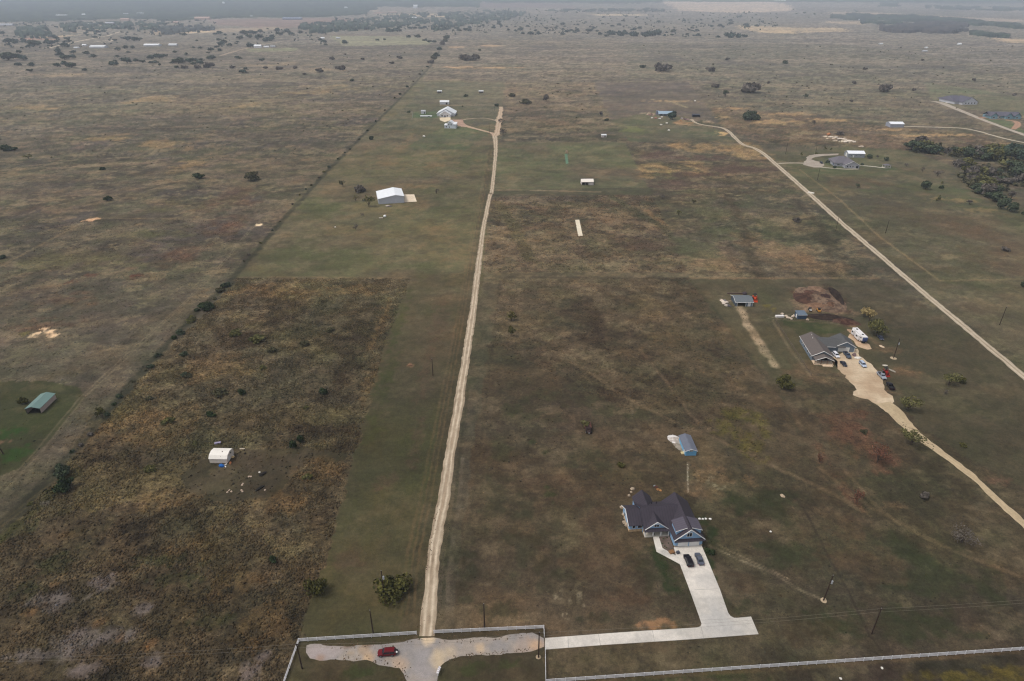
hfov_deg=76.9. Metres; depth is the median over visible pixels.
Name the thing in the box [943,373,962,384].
tree
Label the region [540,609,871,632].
overhead wire
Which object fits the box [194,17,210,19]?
distant house
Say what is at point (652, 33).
thicket
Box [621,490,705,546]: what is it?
blue house
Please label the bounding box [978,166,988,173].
tree
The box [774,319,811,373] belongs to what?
wooden fence
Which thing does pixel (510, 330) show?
sapling
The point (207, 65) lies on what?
scrub
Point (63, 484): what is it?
bush
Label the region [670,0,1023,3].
woodland
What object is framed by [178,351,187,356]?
weed clump
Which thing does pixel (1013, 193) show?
tree
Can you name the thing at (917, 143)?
tree
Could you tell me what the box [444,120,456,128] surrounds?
white cottage
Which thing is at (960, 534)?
tree
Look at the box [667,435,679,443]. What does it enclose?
gravel heap
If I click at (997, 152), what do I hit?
tree
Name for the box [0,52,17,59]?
juniper
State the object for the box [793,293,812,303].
soil spoil
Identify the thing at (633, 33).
thicket
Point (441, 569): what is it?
roadside weeds
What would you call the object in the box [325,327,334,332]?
weed clump
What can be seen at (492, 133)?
drive loop
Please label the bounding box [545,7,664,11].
woodland
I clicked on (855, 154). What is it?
metal workshop
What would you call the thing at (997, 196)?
tree
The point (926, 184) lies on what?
tree
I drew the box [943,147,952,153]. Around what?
tree
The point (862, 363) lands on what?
silver suv
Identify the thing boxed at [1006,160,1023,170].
tree
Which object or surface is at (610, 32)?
thicket
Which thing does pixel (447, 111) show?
white farmhouse
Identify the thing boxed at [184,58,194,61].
juniper
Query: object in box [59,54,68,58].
juniper
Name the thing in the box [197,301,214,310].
hedge bush
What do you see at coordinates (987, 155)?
tree
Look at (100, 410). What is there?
sapling
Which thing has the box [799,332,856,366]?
grey house
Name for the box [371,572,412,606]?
bush
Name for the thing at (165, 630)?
tussock grass
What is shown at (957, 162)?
tree
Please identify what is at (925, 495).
bush
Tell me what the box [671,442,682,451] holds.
gravel spread
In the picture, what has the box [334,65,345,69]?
scrub
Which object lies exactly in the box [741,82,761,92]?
thicket
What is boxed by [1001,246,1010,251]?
bush
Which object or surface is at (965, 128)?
field road
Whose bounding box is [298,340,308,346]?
weed clump
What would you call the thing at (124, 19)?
distant house
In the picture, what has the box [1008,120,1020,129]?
house drive
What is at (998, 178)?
tree
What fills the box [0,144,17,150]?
juniper
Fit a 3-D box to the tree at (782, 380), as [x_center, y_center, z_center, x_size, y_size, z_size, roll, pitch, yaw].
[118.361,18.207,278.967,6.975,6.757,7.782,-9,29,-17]
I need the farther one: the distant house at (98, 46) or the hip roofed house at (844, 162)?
the distant house at (98, 46)
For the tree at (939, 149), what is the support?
on the ground at (734, 228)
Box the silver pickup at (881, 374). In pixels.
[876,371,886,378]
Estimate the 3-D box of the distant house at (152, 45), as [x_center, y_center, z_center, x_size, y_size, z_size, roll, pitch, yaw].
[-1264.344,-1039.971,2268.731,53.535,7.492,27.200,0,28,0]
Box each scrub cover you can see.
[0,44,1012,164]
[339,8,777,36]
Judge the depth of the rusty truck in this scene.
251.24 m
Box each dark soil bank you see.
[807,313,853,320]
[828,287,844,304]
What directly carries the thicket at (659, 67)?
on the ground at (734, 228)
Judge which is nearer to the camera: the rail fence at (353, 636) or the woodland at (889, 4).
the rail fence at (353, 636)
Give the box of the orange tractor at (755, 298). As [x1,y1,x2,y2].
[752,293,757,301]
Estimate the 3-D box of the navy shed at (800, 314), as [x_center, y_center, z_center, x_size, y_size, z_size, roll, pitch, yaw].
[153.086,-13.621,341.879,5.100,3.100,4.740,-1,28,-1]
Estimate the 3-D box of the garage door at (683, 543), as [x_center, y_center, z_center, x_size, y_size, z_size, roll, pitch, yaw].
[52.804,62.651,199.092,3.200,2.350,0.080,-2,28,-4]
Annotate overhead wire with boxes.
[3,647,296,661]
[30,644,290,657]
[336,633,528,643]
[355,636,532,646]
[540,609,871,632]
[547,612,873,635]
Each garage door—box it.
[678,542,687,546]
[689,541,699,545]
[837,347,849,351]
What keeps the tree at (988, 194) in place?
on the ground at (734, 228)
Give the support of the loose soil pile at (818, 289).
on the ground at (734, 228)
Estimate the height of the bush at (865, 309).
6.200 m
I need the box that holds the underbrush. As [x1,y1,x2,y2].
[914,142,1023,197]
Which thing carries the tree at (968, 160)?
on the ground at (734, 228)
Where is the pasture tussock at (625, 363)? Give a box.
[475,277,776,486]
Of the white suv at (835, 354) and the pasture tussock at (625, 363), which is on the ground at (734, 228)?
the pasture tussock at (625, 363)
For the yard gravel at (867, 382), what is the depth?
286.94 m
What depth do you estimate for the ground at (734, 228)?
332.26 m
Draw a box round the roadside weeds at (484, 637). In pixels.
[439,633,526,642]
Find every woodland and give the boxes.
[0,0,479,21]
[14,25,51,37]
[59,20,164,32]
[150,24,214,34]
[298,21,359,33]
[331,11,434,29]
[431,9,529,30]
[480,0,662,3]
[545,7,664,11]
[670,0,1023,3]
[830,13,1023,28]
[860,20,902,24]
[872,2,900,6]
[879,21,968,33]
[925,5,1023,10]
[969,30,1010,37]
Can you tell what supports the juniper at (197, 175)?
on the ground at (734, 228)
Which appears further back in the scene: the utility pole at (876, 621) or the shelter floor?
the shelter floor
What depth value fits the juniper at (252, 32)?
2950.48 m
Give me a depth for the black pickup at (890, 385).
280.43 m
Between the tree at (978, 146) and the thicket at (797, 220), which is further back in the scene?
the tree at (978, 146)
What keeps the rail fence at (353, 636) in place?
on the ground at (734, 228)
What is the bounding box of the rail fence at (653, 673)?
[545,665,750,680]
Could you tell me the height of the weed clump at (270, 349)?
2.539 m
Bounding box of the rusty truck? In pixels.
[584,422,591,432]
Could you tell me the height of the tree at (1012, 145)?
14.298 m
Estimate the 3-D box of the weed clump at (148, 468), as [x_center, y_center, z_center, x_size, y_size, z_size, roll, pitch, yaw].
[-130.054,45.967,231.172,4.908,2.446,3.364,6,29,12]
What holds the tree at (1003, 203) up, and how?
on the ground at (734, 228)
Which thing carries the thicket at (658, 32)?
on the ground at (734, 228)
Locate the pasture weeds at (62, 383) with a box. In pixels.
[0,219,239,500]
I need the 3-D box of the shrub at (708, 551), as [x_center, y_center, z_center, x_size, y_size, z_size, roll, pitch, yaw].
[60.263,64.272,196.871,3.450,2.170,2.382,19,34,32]
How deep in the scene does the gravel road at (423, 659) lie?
167.56 m
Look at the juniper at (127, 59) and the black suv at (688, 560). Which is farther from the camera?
the juniper at (127, 59)
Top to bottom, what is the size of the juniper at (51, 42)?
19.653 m
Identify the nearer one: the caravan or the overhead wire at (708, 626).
the overhead wire at (708, 626)
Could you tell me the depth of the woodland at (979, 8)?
7076.24 m
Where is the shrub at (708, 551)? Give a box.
[704,547,714,554]
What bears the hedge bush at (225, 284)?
on the ground at (734, 228)
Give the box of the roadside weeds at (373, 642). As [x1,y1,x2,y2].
[324,637,421,651]
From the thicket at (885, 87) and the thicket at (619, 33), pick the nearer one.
the thicket at (885, 87)
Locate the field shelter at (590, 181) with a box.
[580,179,593,184]
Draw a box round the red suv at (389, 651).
[377,647,397,657]
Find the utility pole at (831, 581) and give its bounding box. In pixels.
[823,575,833,600]
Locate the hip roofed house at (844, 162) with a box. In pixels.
[828,156,859,168]
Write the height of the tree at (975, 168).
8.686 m
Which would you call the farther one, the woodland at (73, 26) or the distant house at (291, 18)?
the distant house at (291, 18)
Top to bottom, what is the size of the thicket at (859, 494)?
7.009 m
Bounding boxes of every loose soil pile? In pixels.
[803,290,815,294]
[806,303,826,307]
[808,286,825,291]
[820,293,831,297]
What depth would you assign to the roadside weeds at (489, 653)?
166.91 m
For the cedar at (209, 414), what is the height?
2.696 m
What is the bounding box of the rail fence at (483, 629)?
[433,625,543,632]
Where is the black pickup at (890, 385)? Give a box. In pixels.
[886,382,894,389]
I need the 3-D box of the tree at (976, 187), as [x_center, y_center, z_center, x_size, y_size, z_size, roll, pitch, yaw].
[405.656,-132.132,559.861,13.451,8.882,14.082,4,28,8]
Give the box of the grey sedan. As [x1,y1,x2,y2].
[694,552,703,564]
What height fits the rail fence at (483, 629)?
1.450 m
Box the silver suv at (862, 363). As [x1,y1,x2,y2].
[859,360,866,366]
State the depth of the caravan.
318.70 m
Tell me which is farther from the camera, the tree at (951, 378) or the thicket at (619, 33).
the thicket at (619, 33)
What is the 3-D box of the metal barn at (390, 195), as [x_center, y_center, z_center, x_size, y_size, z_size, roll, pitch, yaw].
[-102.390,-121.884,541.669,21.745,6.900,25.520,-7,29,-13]
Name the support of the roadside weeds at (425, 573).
on the ground at (734, 228)
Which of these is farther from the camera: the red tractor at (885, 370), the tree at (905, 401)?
the red tractor at (885, 370)
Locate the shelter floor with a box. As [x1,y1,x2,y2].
[29,408,40,412]
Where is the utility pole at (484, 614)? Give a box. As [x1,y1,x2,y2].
[483,603,484,627]
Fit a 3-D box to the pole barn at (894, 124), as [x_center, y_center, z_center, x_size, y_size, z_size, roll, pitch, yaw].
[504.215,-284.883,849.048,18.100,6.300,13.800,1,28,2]
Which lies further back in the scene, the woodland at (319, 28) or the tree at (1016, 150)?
the woodland at (319, 28)
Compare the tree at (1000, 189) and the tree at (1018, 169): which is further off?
the tree at (1018, 169)
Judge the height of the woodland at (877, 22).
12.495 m
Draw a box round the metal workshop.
[844,150,865,157]
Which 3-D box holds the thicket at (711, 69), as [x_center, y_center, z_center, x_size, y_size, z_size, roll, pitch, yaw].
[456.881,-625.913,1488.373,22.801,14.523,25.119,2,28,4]
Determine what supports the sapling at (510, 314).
on the ground at (734, 228)
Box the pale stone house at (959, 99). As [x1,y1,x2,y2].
[939,95,977,104]
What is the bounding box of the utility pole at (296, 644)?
[293,643,302,668]
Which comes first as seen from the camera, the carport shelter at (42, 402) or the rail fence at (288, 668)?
the rail fence at (288, 668)
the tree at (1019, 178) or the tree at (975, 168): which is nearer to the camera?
the tree at (1019, 178)
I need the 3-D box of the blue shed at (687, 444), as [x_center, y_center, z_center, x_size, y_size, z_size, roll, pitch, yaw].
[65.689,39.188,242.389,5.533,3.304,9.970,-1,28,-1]
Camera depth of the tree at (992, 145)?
710.86 m
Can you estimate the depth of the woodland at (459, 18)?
5126.80 m
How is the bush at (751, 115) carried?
on the ground at (734, 228)
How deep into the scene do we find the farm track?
871.04 m
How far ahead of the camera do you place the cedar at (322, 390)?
275.32 m
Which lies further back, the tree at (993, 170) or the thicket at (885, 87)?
the thicket at (885, 87)
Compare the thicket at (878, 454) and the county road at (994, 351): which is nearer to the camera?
the thicket at (878, 454)
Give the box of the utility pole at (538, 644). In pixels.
[538,632,539,657]
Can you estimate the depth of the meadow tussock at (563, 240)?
462.76 m
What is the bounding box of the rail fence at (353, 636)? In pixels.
[298,631,416,640]
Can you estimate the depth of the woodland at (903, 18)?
4815.31 m
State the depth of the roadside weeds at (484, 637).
170.79 m
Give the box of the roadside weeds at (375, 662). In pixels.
[335,655,410,680]
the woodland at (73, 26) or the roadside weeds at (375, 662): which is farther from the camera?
the woodland at (73, 26)
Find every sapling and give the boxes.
[94,407,104,418]
[505,311,517,319]
[508,325,515,333]
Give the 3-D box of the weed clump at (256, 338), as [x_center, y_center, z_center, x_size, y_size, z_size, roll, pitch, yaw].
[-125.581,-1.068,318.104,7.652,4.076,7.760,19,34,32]
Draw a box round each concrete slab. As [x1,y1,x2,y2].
[404,194,416,201]
[575,220,582,235]
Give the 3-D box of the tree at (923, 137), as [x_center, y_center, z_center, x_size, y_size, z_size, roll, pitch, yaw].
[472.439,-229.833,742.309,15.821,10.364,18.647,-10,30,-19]
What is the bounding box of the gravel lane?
[419,136,497,635]
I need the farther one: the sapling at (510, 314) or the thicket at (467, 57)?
the thicket at (467, 57)
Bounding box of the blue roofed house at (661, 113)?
[656,110,672,115]
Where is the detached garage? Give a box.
[731,295,753,305]
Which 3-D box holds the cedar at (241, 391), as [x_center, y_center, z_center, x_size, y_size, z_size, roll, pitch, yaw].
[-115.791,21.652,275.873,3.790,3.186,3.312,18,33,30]
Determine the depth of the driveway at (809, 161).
668.93 m
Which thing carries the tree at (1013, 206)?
on the ground at (734, 228)
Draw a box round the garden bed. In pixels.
[660,536,675,554]
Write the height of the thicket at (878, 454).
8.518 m
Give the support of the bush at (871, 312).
on the ground at (734, 228)
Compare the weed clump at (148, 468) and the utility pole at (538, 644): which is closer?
the utility pole at (538, 644)
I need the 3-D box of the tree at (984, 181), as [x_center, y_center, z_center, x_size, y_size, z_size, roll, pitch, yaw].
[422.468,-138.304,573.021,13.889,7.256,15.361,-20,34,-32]
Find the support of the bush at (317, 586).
on the ground at (734, 228)
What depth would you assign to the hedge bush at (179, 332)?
324.76 m
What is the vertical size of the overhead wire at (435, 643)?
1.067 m
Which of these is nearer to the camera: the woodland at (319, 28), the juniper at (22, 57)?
the juniper at (22, 57)
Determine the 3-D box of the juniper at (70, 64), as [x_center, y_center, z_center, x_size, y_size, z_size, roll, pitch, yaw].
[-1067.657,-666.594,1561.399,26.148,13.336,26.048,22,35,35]
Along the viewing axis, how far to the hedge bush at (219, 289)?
371.64 m
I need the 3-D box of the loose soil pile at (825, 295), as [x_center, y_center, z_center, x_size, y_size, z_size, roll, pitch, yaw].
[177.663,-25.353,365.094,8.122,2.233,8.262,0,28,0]
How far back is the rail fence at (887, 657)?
165.12 m
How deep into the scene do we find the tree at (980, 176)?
592.70 m
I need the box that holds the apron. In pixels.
[440,117,450,121]
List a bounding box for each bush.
[16,397,27,403]
[51,476,74,492]
[52,465,70,478]
[175,329,185,334]
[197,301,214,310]
[215,287,224,291]
[220,282,229,287]
[269,555,275,562]
[302,576,326,596]
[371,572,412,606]
[581,420,589,426]
[617,462,625,467]
[742,110,760,119]
[860,306,869,316]
[860,429,867,433]
[863,309,876,320]
[919,491,929,498]
[957,376,966,383]
[959,442,967,447]
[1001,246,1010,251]
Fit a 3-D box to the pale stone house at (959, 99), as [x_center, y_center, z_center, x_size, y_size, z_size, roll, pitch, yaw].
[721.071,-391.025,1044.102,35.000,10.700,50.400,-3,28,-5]
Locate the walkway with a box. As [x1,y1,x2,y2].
[653,537,678,562]
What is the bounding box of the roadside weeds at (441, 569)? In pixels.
[437,503,450,617]
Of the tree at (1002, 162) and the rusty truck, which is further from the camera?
the tree at (1002, 162)
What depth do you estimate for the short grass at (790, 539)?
206.32 m
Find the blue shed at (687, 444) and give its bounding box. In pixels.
[678,433,697,455]
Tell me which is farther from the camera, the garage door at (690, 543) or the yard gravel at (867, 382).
the yard gravel at (867, 382)
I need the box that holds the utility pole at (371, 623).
[369,610,373,633]
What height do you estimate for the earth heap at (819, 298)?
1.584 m
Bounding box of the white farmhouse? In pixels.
[436,106,456,116]
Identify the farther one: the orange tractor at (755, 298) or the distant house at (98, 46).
the distant house at (98, 46)
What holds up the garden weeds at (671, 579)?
on the ground at (734, 228)
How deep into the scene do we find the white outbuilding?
1026.40 m
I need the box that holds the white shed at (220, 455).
[208,448,233,462]
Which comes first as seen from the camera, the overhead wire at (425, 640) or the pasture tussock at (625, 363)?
the overhead wire at (425, 640)
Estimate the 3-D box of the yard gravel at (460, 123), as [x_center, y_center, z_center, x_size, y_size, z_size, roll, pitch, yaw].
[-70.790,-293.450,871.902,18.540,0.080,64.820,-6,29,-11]
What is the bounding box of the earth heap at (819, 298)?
[795,287,846,312]
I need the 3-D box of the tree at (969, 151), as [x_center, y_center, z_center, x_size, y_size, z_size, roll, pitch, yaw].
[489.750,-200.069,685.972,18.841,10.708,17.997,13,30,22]
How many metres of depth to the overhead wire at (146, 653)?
157.65 m
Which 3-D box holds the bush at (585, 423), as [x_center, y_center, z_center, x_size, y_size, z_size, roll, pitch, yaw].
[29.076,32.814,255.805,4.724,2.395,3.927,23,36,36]
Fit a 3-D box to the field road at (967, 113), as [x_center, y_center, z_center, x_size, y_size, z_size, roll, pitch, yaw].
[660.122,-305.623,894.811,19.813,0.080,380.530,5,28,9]
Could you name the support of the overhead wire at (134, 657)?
attached to the utility pole at (296, 644)
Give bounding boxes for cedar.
[206,411,215,416]
[237,388,245,394]
[289,440,296,447]
[297,435,303,442]
[318,387,327,394]
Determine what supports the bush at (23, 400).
on the ground at (734, 228)
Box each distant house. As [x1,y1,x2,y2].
[89,45,108,47]
[120,18,130,20]
[143,44,161,45]
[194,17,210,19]
[282,17,301,19]
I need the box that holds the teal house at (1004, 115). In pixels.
[983,111,1021,118]
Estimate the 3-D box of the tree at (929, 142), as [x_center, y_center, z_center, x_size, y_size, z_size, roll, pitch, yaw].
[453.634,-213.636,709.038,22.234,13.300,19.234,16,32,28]
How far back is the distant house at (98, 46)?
2179.61 m
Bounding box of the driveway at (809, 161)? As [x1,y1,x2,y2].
[803,153,838,167]
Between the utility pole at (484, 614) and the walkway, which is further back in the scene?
the walkway
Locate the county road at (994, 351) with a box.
[690,119,1023,379]
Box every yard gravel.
[453,119,466,126]
[833,349,893,409]
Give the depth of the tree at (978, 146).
708.22 m
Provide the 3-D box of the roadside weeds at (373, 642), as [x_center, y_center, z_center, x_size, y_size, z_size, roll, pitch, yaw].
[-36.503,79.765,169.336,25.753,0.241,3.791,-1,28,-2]
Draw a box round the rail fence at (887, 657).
[750,647,1023,668]
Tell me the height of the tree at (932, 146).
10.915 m
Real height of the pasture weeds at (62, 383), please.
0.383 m
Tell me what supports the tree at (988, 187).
on the ground at (734, 228)
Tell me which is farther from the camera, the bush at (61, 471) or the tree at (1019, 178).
the tree at (1019, 178)
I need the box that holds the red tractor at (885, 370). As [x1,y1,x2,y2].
[882,366,889,376]
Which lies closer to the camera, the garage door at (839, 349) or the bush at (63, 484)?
the bush at (63, 484)
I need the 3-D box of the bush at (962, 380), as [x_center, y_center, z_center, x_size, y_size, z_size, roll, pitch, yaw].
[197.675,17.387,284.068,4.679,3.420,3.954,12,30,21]
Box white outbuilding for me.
[440,100,448,103]
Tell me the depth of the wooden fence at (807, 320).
337.87 m
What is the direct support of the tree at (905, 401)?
on the ground at (734, 228)
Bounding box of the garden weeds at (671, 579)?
[646,545,695,621]
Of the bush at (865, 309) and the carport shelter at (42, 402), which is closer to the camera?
the carport shelter at (42, 402)
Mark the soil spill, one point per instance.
(845, 321)
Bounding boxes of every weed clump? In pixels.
[143,464,155,472]
[160,417,175,425]
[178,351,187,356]
[185,315,195,323]
[211,387,227,396]
[229,328,241,336]
[248,334,264,343]
[267,347,278,351]
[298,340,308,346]
[301,473,312,479]
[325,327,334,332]
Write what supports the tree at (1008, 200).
on the ground at (734, 228)
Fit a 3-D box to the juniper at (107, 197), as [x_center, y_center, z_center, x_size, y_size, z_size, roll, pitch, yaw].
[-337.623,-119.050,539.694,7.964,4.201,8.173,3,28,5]
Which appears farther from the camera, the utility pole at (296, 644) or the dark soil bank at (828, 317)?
the dark soil bank at (828, 317)
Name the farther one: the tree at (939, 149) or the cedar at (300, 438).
the tree at (939, 149)
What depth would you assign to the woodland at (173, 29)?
3361.43 m
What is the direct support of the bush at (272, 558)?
on the ground at (734, 228)
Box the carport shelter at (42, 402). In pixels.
[25,392,56,413]
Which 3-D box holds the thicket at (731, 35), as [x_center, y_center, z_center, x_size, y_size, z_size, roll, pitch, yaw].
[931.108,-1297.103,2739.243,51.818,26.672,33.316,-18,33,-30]
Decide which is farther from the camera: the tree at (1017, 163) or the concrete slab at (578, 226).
the tree at (1017, 163)
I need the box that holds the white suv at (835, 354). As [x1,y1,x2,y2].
[832,351,839,357]
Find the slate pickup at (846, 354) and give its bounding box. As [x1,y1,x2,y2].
[843,351,851,357]
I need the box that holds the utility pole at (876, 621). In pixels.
[871,608,881,633]
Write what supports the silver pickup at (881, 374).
on the yard gravel at (867, 382)
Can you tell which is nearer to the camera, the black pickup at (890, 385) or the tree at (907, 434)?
the tree at (907, 434)
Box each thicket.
[354,185,365,192]
[462,54,475,60]
[606,30,615,34]
[616,30,625,35]
[629,31,638,35]
[646,30,656,35]
[654,29,661,34]
[654,63,672,71]
[705,67,715,71]
[727,32,736,37]
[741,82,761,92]
[792,218,801,222]
[854,488,865,503]
[868,441,894,462]
[879,84,892,91]
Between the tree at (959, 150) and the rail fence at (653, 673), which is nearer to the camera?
the rail fence at (653, 673)
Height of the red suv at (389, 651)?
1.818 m
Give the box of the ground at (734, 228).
[0,0,1023,680]
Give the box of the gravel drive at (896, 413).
[877,402,1023,527]
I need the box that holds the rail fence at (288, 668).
[283,639,298,680]
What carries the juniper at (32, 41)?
on the ground at (734, 228)
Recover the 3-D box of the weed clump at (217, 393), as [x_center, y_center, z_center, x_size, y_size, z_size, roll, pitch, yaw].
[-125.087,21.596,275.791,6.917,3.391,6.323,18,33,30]
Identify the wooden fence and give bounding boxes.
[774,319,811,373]
[775,318,840,322]
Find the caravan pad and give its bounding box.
[847,329,871,349]
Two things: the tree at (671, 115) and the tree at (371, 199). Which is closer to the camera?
the tree at (371, 199)
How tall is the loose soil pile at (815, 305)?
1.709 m
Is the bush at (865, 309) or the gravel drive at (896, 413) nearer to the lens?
the gravel drive at (896, 413)
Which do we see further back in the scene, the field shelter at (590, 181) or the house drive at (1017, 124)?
the house drive at (1017, 124)
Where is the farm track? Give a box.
[492,107,502,135]
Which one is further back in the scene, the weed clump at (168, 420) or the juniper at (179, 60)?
the juniper at (179, 60)
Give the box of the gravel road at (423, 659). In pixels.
[306,633,543,680]
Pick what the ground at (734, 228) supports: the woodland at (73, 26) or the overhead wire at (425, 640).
the woodland at (73, 26)
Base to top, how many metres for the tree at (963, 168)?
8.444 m
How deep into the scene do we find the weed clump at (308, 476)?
227.05 m
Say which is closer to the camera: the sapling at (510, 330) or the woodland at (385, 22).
the sapling at (510, 330)
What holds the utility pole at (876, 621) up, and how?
on the ground at (734, 228)
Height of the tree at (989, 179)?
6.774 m
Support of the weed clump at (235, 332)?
on the ground at (734, 228)
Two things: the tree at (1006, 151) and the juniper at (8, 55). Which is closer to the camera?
the tree at (1006, 151)
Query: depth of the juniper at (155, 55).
1788.79 m
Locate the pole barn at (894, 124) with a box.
[885,122,903,126]
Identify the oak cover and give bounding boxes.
[3,19,329,48]
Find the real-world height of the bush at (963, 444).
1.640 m
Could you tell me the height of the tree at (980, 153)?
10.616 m
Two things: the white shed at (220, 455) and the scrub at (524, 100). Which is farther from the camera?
the scrub at (524, 100)
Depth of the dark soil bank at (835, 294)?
365.61 m
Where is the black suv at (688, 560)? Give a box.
[683,554,693,566]
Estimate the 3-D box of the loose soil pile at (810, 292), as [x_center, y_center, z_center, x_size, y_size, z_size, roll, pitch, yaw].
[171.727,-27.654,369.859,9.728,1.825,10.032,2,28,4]
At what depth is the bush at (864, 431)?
251.31 m
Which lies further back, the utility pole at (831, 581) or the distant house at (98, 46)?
the distant house at (98, 46)
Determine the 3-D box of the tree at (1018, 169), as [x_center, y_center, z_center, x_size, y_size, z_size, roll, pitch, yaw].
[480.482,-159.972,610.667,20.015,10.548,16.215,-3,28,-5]
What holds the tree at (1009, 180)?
on the ground at (734, 228)
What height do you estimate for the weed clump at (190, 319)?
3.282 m
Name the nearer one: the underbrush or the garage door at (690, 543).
the garage door at (690, 543)
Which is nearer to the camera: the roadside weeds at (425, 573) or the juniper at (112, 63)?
the roadside weeds at (425, 573)
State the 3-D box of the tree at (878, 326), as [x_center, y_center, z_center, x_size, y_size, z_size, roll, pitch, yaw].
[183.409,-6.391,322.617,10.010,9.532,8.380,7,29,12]
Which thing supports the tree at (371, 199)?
on the ground at (734, 228)
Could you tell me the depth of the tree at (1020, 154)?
663.23 m
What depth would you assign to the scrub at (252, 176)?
597.05 m
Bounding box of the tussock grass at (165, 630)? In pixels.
[0,277,409,680]
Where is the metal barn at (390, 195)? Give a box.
[376,187,403,203]
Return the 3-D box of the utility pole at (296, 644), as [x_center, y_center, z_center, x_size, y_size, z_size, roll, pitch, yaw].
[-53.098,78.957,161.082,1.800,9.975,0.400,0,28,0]
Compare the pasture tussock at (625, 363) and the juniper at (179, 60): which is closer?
the pasture tussock at (625, 363)
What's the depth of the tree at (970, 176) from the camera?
597.91 m
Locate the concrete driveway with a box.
[545,545,757,649]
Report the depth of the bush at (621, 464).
232.92 m
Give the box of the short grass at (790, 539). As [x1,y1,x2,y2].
[469,391,1023,664]
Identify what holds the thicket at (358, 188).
on the ground at (734, 228)
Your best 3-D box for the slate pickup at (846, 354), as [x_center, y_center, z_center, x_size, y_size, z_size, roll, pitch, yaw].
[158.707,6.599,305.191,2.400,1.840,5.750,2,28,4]
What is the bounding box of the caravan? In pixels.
[851,327,867,342]
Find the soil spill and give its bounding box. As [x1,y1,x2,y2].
[832,318,860,325]
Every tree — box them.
[362,195,374,204]
[667,110,676,119]
[775,374,795,388]
[867,319,889,335]
[899,395,924,410]
[900,428,926,444]
[903,142,913,149]
[909,140,925,150]
[914,140,933,151]
[915,135,930,141]
[920,180,932,188]
[922,143,939,152]
[928,146,944,153]
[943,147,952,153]
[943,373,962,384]
[950,521,982,545]
[952,159,965,166]
[956,147,963,153]
[961,165,970,172]
[962,157,977,164]
[963,146,976,155]
[966,165,980,172]
[966,174,979,179]
[970,182,982,191]
[972,174,988,179]
[974,145,985,148]
[975,147,993,158]
[975,149,985,158]
[977,180,996,183]
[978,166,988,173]
[979,167,997,174]
[980,177,998,182]
[981,183,999,194]
[984,143,1000,147]
[984,191,998,196]
[985,148,1004,159]
[990,175,1001,182]
[991,192,1007,200]
[993,146,1013,158]
[996,185,1003,193]
[997,198,1007,208]
[998,159,1015,166]
[1001,177,1015,183]
[1003,142,1022,152]
[1003,197,1012,202]
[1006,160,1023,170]
[1007,166,1023,174]
[1007,202,1019,211]
[1008,147,1023,156]
[1008,191,1016,197]
[1014,173,1023,181]
[1016,150,1023,161]
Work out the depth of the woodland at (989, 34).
2864.28 m
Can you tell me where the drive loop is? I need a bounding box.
[464,125,493,134]
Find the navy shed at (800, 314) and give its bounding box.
[795,310,806,318]
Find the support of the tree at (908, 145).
on the ground at (734, 228)
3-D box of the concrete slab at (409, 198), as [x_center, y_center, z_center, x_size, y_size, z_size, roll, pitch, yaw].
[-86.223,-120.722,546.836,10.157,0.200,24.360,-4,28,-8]
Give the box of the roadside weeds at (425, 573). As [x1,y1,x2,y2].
[417,506,439,628]
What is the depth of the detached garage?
355.12 m
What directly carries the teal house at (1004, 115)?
on the ground at (734, 228)
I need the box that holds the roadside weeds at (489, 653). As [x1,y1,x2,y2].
[438,647,529,666]
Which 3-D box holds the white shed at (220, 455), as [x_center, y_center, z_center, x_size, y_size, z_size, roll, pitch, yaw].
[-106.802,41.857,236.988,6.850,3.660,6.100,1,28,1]
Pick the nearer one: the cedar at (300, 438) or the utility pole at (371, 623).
the utility pole at (371, 623)
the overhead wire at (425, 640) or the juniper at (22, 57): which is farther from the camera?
the juniper at (22, 57)
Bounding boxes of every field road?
[904,126,1023,142]
[931,101,1023,135]
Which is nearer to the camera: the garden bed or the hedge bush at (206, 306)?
the garden bed
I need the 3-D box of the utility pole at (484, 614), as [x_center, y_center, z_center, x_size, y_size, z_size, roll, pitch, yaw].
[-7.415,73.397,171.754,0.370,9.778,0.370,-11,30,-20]
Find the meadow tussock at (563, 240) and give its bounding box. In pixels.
[484,195,686,272]
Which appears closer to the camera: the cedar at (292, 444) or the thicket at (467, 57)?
the cedar at (292, 444)
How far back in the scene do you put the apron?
899.60 m
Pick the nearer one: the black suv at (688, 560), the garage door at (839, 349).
the black suv at (688, 560)
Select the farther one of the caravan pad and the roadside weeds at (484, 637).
the caravan pad
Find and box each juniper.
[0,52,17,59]
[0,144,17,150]
[16,55,27,59]
[27,39,41,44]
[45,40,55,44]
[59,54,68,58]
[64,62,75,67]
[103,195,112,200]
[108,61,118,64]
[119,57,131,62]
[152,53,164,57]
[171,57,183,63]
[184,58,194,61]
[192,173,204,178]
[247,30,257,34]
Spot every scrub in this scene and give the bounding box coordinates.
[202,62,214,67]
[244,171,259,180]
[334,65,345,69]
[520,98,531,103]

